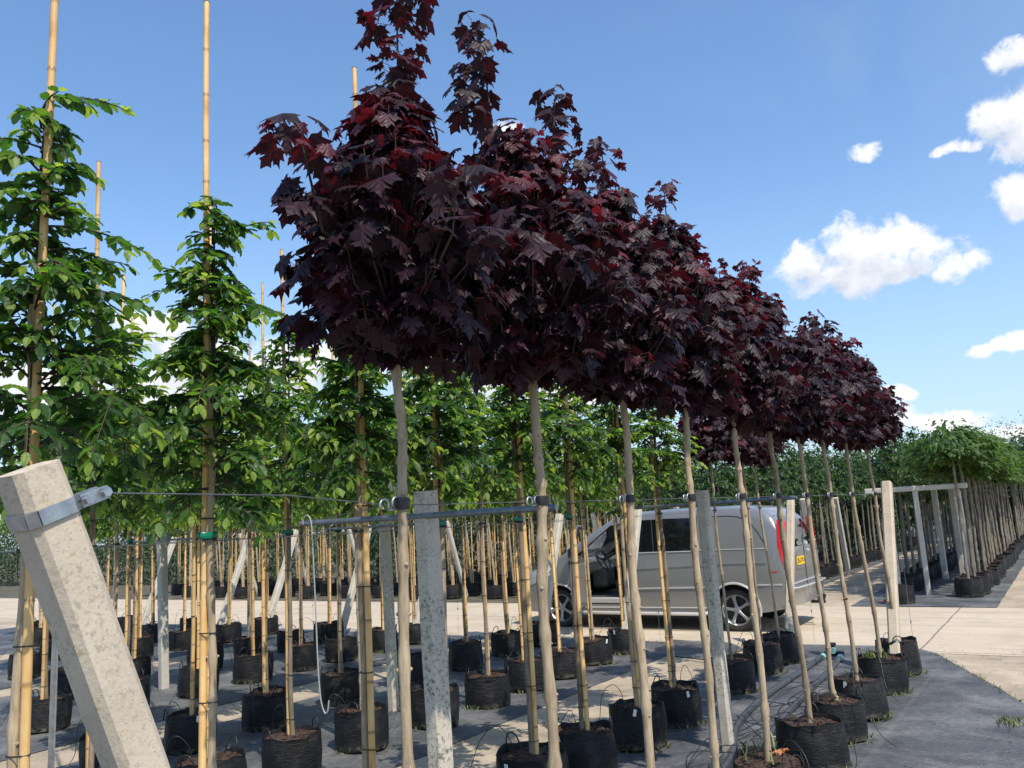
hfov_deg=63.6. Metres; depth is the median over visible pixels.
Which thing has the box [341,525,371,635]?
end post
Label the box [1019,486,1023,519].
umbrella tree
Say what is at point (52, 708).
steel stake
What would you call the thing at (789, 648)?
potted maple tree
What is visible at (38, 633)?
potted hornbeam tree
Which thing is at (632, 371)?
potted maple tree
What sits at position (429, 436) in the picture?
potted hornbeam tree
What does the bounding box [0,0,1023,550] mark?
sky
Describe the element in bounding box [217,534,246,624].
end post
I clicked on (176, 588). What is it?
green potted tree
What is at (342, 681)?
potted hornbeam tree
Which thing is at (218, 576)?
green potted tree
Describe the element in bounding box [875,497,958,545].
hedge
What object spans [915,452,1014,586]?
umbrella tree
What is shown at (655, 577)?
guy wire
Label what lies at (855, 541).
dark crowned tree
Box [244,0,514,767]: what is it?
potted maple tree
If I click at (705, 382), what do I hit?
potted maple tree
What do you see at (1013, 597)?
yard
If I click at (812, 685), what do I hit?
drip line
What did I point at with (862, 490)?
dark crowned tree
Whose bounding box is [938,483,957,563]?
umbrella tree
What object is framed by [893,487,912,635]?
guy wire
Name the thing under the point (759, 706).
drip line
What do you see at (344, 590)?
green potted tree
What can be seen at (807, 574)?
guy wire
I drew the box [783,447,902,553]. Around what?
hedge
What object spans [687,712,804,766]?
drip line
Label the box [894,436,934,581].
umbrella tree
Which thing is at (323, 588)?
green potted tree
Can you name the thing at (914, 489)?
trellis head
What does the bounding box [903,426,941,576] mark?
umbrella tree
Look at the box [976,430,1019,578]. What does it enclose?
umbrella tree
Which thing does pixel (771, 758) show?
grass tuft
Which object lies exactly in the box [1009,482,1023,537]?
umbrella tree
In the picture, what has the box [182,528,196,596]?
green potted tree
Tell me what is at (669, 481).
green potted tree
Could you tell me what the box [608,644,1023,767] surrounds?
ground sheet
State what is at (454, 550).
brace post
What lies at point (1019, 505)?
umbrella tree
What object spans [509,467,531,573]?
green potted tree
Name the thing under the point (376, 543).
hedge
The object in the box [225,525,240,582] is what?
green potted tree
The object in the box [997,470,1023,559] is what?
umbrella tree
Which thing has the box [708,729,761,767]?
drip line
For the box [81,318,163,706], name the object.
potted hornbeam tree
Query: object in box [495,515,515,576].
green potted tree
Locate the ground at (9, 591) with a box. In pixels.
[0,506,1020,656]
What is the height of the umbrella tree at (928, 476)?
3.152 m
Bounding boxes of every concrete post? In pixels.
[157,535,168,689]
[379,521,399,711]
[413,490,453,767]
[695,490,734,751]
[800,498,806,522]
[833,497,851,575]
[927,506,937,552]
[930,490,948,578]
[948,489,964,575]
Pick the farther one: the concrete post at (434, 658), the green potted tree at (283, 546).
the green potted tree at (283, 546)
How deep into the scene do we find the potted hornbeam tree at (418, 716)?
7.82 m
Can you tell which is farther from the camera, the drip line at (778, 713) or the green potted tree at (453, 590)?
the green potted tree at (453, 590)
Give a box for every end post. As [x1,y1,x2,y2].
[0,459,169,767]
[142,537,176,624]
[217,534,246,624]
[268,529,297,617]
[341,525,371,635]
[413,598,419,623]
[547,514,563,614]
[621,509,641,654]
[785,500,794,631]
[881,481,900,653]
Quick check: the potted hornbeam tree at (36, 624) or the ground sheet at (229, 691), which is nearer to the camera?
the ground sheet at (229, 691)
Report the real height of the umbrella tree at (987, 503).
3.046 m
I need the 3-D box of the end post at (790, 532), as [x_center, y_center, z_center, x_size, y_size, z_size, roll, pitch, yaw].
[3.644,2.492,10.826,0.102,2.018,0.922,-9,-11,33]
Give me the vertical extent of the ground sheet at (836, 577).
0.001 m
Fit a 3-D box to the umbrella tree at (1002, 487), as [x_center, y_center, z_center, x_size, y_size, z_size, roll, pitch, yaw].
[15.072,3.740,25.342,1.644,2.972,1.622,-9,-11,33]
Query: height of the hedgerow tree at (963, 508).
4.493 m
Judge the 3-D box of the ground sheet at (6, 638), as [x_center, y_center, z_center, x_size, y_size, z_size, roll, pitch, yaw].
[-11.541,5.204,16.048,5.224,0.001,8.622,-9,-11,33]
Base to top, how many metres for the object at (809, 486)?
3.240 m
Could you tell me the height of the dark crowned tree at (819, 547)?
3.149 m
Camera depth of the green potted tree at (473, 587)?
21.93 m
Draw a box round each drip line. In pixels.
[686,713,798,767]
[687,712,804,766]
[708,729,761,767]
[719,690,828,767]
[738,677,827,731]
[746,702,792,742]
[769,672,843,741]
[790,670,848,702]
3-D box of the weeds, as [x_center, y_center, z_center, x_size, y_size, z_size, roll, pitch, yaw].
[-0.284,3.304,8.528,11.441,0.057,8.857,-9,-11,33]
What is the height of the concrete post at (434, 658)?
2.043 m
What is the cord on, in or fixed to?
hanging from the pipe rail at (486, 511)
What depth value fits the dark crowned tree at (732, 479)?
20.25 m
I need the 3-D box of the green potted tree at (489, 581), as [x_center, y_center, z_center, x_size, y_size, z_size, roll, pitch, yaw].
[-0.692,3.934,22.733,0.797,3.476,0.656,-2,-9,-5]
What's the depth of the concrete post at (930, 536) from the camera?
24.20 m
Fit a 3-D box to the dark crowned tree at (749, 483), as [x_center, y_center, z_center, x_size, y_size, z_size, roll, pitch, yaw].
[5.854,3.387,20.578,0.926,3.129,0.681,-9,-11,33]
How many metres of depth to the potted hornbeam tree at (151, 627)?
15.59 m
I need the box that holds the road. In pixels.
[0,598,1023,656]
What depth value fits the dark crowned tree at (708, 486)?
18.72 m
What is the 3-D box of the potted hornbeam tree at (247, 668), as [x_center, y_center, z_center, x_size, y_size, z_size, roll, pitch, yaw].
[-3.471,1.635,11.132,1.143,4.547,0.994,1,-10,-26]
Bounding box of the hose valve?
[821,642,843,659]
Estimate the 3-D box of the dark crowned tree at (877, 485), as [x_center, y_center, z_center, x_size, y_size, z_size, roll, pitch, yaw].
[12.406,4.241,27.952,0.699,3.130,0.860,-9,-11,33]
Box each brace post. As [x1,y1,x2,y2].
[237,533,257,595]
[295,540,309,584]
[347,529,363,580]
[446,521,468,596]
[590,512,598,530]
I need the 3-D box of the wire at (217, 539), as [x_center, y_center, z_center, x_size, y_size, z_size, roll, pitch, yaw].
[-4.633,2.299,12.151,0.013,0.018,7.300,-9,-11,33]
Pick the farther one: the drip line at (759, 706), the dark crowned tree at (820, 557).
the dark crowned tree at (820, 557)
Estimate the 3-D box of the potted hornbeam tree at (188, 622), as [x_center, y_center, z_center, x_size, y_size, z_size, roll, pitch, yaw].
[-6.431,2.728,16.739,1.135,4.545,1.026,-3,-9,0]
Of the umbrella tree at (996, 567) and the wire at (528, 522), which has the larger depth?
the umbrella tree at (996, 567)
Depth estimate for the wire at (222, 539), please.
10.59 m
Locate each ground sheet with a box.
[0,623,178,654]
[0,627,312,688]
[0,631,483,760]
[56,638,666,767]
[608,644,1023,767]
[653,639,742,658]
[818,521,971,583]
[851,523,1023,606]
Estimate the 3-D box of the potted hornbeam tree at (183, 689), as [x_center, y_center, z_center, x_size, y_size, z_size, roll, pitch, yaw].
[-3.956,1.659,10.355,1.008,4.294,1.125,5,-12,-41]
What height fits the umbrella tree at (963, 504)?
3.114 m
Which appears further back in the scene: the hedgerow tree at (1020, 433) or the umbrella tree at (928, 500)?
the hedgerow tree at (1020, 433)
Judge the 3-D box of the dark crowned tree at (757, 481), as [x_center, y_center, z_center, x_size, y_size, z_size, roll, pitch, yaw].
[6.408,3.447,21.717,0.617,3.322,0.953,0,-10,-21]
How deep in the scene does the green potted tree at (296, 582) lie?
27.16 m
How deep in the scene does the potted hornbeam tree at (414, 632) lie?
13.51 m
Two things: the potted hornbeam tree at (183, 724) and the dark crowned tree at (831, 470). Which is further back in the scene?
the dark crowned tree at (831, 470)
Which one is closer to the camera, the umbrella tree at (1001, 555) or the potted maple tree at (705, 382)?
the potted maple tree at (705, 382)
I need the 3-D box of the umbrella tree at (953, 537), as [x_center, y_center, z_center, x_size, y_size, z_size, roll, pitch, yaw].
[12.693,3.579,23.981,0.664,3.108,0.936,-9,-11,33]
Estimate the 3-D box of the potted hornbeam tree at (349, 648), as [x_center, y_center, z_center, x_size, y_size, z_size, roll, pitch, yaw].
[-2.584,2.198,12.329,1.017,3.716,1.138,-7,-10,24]
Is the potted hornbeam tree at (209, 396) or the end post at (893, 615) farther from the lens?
the end post at (893, 615)
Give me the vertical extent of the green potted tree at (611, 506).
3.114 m
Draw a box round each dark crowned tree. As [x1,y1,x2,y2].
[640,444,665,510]
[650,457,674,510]
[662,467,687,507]
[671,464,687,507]
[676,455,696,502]
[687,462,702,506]
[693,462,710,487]
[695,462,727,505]
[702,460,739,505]
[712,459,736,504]
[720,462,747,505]
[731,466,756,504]
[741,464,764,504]
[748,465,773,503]
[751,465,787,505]
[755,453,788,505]
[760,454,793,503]
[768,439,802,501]
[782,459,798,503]
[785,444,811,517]
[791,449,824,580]
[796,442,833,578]
[799,457,822,561]
[805,460,823,560]
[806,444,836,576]
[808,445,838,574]
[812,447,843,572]
[812,473,828,558]
[816,498,829,550]
[817,462,835,557]
[818,450,844,570]
[825,452,853,568]
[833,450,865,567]
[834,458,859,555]
[839,456,866,564]
[839,459,869,562]
[840,450,875,561]
[855,453,881,559]
[857,469,880,548]
[859,454,881,555]
[868,468,882,547]
[871,463,883,546]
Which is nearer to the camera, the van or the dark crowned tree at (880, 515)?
the van
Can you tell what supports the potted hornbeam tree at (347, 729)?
on the ground sheet at (473, 722)
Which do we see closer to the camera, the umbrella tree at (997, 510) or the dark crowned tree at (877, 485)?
the umbrella tree at (997, 510)
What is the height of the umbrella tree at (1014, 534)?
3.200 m
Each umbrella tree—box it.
[867,446,914,591]
[875,445,920,573]
[879,437,923,590]
[890,439,922,571]
[890,443,924,586]
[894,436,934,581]
[898,416,1005,597]
[900,435,936,579]
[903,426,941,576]
[904,435,936,575]
[907,420,1008,575]
[908,426,942,561]
[911,418,1002,593]
[912,446,1009,577]
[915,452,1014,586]
[918,479,947,566]
[921,437,952,570]
[922,489,951,556]
[925,459,1018,584]
[925,477,947,563]
[936,479,954,568]
[937,481,956,564]
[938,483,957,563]
[940,465,1021,561]
[941,479,954,562]
[943,452,1021,571]
[943,481,955,551]
[944,491,952,552]
[947,464,1023,566]
[948,497,953,550]
[953,426,1014,566]
[961,488,977,548]
[965,428,1017,575]
[965,466,1023,553]
[965,474,1023,548]
[971,483,1020,552]
[976,427,1018,576]
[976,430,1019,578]
[980,462,1017,561]
[981,431,1020,568]
[985,456,1019,566]
[987,461,1023,565]
[987,477,1023,554]
[992,455,1021,560]
[994,483,1023,532]
[995,447,1023,563]
[996,446,1023,549]
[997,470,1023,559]
[997,481,1023,540]
[999,446,1017,549]
[1002,454,1023,549]
[1003,481,1021,551]
[1005,483,1023,543]
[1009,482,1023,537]
[1013,485,1023,536]
[1014,484,1023,534]
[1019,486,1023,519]
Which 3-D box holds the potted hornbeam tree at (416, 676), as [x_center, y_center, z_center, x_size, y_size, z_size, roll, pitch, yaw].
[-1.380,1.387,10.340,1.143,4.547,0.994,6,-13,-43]
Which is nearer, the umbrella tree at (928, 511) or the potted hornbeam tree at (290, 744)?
the potted hornbeam tree at (290, 744)
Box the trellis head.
[864,483,971,594]
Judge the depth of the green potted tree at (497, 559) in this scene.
25.11 m
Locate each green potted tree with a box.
[171,531,183,594]
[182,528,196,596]
[215,529,226,596]
[215,530,225,584]
[224,524,238,585]
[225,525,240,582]
[233,523,246,597]
[233,527,246,586]
[254,529,261,591]
[256,519,274,582]
[257,518,272,595]
[270,524,284,589]
[278,515,296,596]
[278,520,292,585]
[291,520,303,581]
[291,521,310,589]
[294,519,316,585]
[295,518,315,597]
[313,525,326,582]
[315,512,331,591]
[319,518,336,594]
[331,524,347,582]
[341,496,355,597]
[341,517,349,585]
[368,522,376,593]
[369,504,386,597]
[392,512,397,594]
[407,504,418,598]
[444,501,461,598]
[444,517,463,578]
[446,505,458,584]
[446,518,458,575]
[452,476,474,582]
[453,507,474,576]
[454,475,481,594]
[466,501,490,581]
[466,516,480,575]
[473,504,498,588]
[483,498,504,598]
[483,503,505,578]
[486,530,500,573]
[489,500,514,584]
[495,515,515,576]
[502,499,516,594]
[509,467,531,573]
[529,476,534,570]
[547,493,564,557]
[547,512,554,553]
[551,485,577,549]
[552,492,565,556]
[559,463,569,547]
[559,484,584,542]
[560,509,563,555]
[574,492,588,534]
[577,506,599,534]
[584,482,600,531]
[584,505,600,527]
[589,472,613,523]
[601,469,625,582]
[634,486,640,505]
[637,469,651,510]
[660,448,678,499]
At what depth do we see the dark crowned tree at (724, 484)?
19.26 m
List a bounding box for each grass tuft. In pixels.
[738,731,777,764]
[861,648,889,658]
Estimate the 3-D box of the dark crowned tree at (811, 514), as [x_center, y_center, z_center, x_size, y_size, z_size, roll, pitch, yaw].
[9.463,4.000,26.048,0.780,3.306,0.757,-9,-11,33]
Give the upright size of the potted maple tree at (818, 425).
3.305 m
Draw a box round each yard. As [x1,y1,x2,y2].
[0,619,1023,767]
[996,566,1023,607]
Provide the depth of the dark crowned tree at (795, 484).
19.71 m
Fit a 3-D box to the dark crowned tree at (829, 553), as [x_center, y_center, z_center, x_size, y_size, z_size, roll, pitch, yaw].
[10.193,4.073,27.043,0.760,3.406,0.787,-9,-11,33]
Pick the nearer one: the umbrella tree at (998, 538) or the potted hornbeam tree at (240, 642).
the potted hornbeam tree at (240, 642)
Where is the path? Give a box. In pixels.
[796,519,1007,605]
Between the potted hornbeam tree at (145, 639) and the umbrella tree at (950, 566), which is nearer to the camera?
the potted hornbeam tree at (145, 639)
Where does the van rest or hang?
on the road
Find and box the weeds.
[232,639,1023,767]
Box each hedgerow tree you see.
[97,529,226,577]
[233,528,331,570]
[282,522,413,573]
[370,472,484,568]
[491,465,602,553]
[752,451,819,526]
[780,447,874,538]
[827,426,919,530]
[844,431,933,535]
[844,455,913,542]
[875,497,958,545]
[925,437,976,531]
[973,411,1023,495]
[1004,428,1023,510]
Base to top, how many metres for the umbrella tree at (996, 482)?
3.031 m
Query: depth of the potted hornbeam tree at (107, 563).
15.00 m
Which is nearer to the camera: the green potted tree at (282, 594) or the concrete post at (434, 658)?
the concrete post at (434, 658)
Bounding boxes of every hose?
[719,652,824,767]
[758,656,840,745]
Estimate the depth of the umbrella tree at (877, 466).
16.96 m
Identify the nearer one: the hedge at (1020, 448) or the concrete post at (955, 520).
the concrete post at (955, 520)
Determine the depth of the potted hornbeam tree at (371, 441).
4.44 m
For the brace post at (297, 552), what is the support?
on the ground at (9, 591)
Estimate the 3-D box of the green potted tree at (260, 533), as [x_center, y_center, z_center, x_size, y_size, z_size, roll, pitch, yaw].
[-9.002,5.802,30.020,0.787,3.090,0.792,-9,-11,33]
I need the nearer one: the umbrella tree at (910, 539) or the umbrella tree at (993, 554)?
the umbrella tree at (910, 539)
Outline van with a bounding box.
[529,505,825,631]
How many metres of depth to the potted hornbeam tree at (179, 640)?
14.14 m
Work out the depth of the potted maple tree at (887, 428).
9.03 m
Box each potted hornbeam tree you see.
[0,0,177,767]
[0,304,89,733]
[0,424,42,679]
[7,532,42,626]
[33,604,51,645]
[39,161,182,767]
[40,413,78,659]
[48,398,120,699]
[69,275,193,767]
[80,0,309,767]
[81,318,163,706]
[87,525,130,636]
[96,369,164,679]
[117,525,148,632]
[119,477,164,655]
[124,206,279,767]
[132,279,247,754]
[142,496,170,642]
[163,428,230,705]
[165,390,218,650]
[167,469,201,630]
[168,440,234,667]
[201,430,245,642]
[215,340,282,683]
[218,249,354,767]
[231,283,314,731]
[233,430,284,658]
[255,447,284,635]
[270,355,348,672]
[272,452,320,652]
[285,67,432,767]
[291,374,396,752]
[299,348,378,706]
[306,450,357,665]
[309,467,352,644]
[348,459,419,652]
[367,366,475,729]
[369,393,424,685]
[373,356,496,763]
[389,372,420,643]
[432,391,493,671]
[442,372,531,709]
[459,384,579,767]
[465,395,530,656]
[480,394,557,691]
[500,383,600,679]
[509,378,620,767]
[522,426,572,646]
[551,392,617,665]
[574,399,667,750]
[586,402,659,653]
[616,404,707,728]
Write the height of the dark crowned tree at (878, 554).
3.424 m
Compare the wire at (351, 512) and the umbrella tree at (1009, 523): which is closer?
the wire at (351, 512)
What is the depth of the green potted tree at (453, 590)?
21.16 m
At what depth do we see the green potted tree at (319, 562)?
28.07 m
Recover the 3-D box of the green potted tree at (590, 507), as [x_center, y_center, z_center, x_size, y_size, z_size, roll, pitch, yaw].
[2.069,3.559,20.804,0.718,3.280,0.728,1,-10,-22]
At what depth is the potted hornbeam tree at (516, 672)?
9.34 m
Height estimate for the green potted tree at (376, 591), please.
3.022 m
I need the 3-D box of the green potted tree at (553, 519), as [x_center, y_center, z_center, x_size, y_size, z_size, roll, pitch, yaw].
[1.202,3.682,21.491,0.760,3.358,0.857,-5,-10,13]
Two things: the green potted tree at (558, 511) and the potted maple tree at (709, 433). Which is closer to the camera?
the potted maple tree at (709, 433)
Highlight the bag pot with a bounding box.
[885,583,915,603]
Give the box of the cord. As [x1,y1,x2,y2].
[302,515,329,713]
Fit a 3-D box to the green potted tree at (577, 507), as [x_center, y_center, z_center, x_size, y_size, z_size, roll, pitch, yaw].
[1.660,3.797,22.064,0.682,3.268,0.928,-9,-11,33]
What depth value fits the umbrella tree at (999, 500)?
22.77 m
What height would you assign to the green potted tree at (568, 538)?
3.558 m
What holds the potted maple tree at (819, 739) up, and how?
on the ground sheet at (946, 698)
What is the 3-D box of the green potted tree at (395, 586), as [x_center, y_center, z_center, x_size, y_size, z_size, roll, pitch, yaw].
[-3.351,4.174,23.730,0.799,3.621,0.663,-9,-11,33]
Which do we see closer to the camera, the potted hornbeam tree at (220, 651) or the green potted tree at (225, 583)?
the potted hornbeam tree at (220, 651)
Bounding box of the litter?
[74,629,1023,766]
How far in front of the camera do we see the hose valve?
9.98 m
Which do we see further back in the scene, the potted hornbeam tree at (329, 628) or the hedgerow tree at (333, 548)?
the hedgerow tree at (333, 548)
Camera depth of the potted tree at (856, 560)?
23.97 m
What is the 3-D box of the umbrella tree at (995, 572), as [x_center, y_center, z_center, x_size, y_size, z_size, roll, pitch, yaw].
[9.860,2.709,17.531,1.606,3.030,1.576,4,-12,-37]
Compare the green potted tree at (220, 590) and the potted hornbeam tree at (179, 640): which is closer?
the potted hornbeam tree at (179, 640)
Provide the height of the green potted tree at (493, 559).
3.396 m
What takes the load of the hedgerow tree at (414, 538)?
on the ground at (9, 591)
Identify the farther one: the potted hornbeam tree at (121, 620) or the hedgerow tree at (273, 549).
the hedgerow tree at (273, 549)
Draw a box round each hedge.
[0,523,344,585]
[340,461,731,578]
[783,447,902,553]
[971,436,1023,531]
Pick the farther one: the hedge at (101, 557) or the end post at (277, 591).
the hedge at (101, 557)
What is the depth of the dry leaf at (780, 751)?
5.10 m
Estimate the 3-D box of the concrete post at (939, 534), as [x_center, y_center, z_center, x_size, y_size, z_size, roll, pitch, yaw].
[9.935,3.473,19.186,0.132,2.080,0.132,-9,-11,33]
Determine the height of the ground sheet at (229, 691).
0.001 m
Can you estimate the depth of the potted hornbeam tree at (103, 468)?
5.58 m
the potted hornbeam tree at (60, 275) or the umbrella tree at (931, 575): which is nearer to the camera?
the potted hornbeam tree at (60, 275)
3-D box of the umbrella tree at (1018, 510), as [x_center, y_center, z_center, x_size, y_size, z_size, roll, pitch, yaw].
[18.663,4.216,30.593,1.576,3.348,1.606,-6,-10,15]
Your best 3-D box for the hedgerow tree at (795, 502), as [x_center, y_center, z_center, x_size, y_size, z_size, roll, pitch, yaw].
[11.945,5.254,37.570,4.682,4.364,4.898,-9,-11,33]
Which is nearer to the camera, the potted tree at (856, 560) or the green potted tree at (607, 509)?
the green potted tree at (607, 509)
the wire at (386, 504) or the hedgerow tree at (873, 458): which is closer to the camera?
the wire at (386, 504)
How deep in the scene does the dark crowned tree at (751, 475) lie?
21.22 m
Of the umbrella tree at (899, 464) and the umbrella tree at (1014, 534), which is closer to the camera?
the umbrella tree at (899, 464)
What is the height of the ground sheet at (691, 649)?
0.001 m
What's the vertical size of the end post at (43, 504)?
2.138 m
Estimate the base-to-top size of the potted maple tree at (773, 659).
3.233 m
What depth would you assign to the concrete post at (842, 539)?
21.30 m
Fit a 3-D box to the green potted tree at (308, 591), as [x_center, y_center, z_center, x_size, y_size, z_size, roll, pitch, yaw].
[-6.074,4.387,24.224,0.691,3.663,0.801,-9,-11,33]
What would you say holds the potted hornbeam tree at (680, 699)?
on the ground sheet at (946, 698)
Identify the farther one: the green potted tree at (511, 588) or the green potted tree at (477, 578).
the green potted tree at (477, 578)
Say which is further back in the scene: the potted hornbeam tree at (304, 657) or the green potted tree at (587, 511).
the green potted tree at (587, 511)
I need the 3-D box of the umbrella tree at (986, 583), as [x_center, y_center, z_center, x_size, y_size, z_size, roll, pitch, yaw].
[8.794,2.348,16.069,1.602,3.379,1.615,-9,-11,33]
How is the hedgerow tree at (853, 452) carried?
on the ground at (9, 591)
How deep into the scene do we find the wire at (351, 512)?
3.32 m
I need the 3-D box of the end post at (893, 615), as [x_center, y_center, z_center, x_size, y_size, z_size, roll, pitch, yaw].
[4.262,2.151,9.280,0.117,2.124,0.979,-9,-11,33]
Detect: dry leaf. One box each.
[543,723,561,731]
[772,748,788,754]
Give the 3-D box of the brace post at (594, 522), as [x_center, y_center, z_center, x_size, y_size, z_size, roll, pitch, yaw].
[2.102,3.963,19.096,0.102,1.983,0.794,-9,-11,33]
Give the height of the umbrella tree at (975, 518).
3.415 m
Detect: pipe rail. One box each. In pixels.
[120,538,191,543]
[299,504,557,525]
[326,523,414,530]
[634,496,796,509]
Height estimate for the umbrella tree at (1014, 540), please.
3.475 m
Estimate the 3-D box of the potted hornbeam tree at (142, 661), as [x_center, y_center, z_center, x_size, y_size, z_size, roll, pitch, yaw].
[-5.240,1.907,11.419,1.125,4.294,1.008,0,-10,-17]
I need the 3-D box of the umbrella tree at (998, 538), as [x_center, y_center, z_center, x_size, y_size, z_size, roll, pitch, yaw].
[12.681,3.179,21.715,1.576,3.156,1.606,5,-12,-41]
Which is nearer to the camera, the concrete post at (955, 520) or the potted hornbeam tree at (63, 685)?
the potted hornbeam tree at (63, 685)
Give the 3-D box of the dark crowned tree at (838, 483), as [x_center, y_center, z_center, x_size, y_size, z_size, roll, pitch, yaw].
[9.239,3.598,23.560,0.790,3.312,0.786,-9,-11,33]
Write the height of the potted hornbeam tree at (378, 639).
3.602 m
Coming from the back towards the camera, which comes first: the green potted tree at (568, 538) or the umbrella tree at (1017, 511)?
the umbrella tree at (1017, 511)
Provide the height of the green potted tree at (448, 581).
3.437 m
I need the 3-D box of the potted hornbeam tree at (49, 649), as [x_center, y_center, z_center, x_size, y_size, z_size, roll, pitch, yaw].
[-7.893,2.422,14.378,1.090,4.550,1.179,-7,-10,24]
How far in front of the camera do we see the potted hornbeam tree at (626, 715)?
6.93 m
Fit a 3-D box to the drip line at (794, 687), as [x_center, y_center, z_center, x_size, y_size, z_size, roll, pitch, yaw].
[2.712,2.992,7.831,0.500,0.101,3.050,-8,-11,27]
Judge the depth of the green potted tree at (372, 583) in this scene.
23.89 m
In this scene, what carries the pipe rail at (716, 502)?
attached to the concrete post at (718, 652)
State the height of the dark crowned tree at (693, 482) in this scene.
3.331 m
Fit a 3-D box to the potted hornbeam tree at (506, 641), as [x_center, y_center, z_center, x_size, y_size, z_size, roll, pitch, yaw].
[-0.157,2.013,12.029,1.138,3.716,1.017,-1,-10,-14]
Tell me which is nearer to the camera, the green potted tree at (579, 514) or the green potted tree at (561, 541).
the green potted tree at (579, 514)
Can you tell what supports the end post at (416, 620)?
on the ground sheet at (229, 691)
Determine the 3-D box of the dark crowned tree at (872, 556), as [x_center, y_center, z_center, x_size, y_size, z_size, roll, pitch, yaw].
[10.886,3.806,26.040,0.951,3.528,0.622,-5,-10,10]
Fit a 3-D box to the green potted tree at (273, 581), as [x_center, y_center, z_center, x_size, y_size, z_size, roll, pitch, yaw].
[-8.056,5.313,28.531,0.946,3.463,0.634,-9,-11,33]
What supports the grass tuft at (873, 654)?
on the potted maple tree at (892, 670)
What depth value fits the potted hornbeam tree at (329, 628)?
14.13 m
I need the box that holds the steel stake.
[47,638,57,767]
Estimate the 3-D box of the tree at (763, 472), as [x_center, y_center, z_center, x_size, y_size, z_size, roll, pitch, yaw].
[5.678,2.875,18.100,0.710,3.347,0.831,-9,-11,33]
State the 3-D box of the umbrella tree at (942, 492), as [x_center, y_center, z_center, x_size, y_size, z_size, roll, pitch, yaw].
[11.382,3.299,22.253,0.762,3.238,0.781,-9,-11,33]
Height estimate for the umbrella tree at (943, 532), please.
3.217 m
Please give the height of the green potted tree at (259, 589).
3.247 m
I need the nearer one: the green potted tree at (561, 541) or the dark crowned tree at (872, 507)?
the green potted tree at (561, 541)
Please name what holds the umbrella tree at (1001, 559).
on the ground sheet at (943, 593)
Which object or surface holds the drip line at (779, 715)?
on the ground sheet at (946, 698)
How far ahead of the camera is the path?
18.78 m
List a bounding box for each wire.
[0,519,557,552]
[0,531,343,551]
[1,506,782,552]
[2,527,414,551]
[112,490,883,505]
[314,504,394,519]
[314,516,617,535]
[650,514,660,640]
[799,502,814,641]
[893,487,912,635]
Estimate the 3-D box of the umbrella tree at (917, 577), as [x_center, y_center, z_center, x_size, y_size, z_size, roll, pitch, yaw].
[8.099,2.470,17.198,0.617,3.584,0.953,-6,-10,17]
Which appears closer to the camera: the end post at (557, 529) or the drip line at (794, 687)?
the drip line at (794, 687)
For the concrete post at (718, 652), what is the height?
2.043 m
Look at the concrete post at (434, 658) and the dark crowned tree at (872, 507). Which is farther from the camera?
the dark crowned tree at (872, 507)
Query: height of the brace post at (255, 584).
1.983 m
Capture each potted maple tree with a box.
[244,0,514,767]
[442,10,650,767]
[543,136,699,767]
[618,179,765,767]
[659,414,755,694]
[678,257,810,767]
[716,421,783,674]
[733,434,799,664]
[736,259,856,767]
[760,335,895,746]
[791,309,889,719]
[819,320,908,703]
[841,337,922,675]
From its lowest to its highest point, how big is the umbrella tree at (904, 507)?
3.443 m
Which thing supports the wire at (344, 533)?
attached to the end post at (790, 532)
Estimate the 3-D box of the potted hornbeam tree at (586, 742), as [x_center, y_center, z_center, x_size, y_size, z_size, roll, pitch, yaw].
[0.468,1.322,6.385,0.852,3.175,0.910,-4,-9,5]
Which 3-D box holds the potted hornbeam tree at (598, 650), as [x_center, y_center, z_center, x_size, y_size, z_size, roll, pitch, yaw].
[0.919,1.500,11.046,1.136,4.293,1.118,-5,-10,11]
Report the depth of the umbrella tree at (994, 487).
23.94 m
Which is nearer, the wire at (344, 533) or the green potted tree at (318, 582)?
the wire at (344, 533)

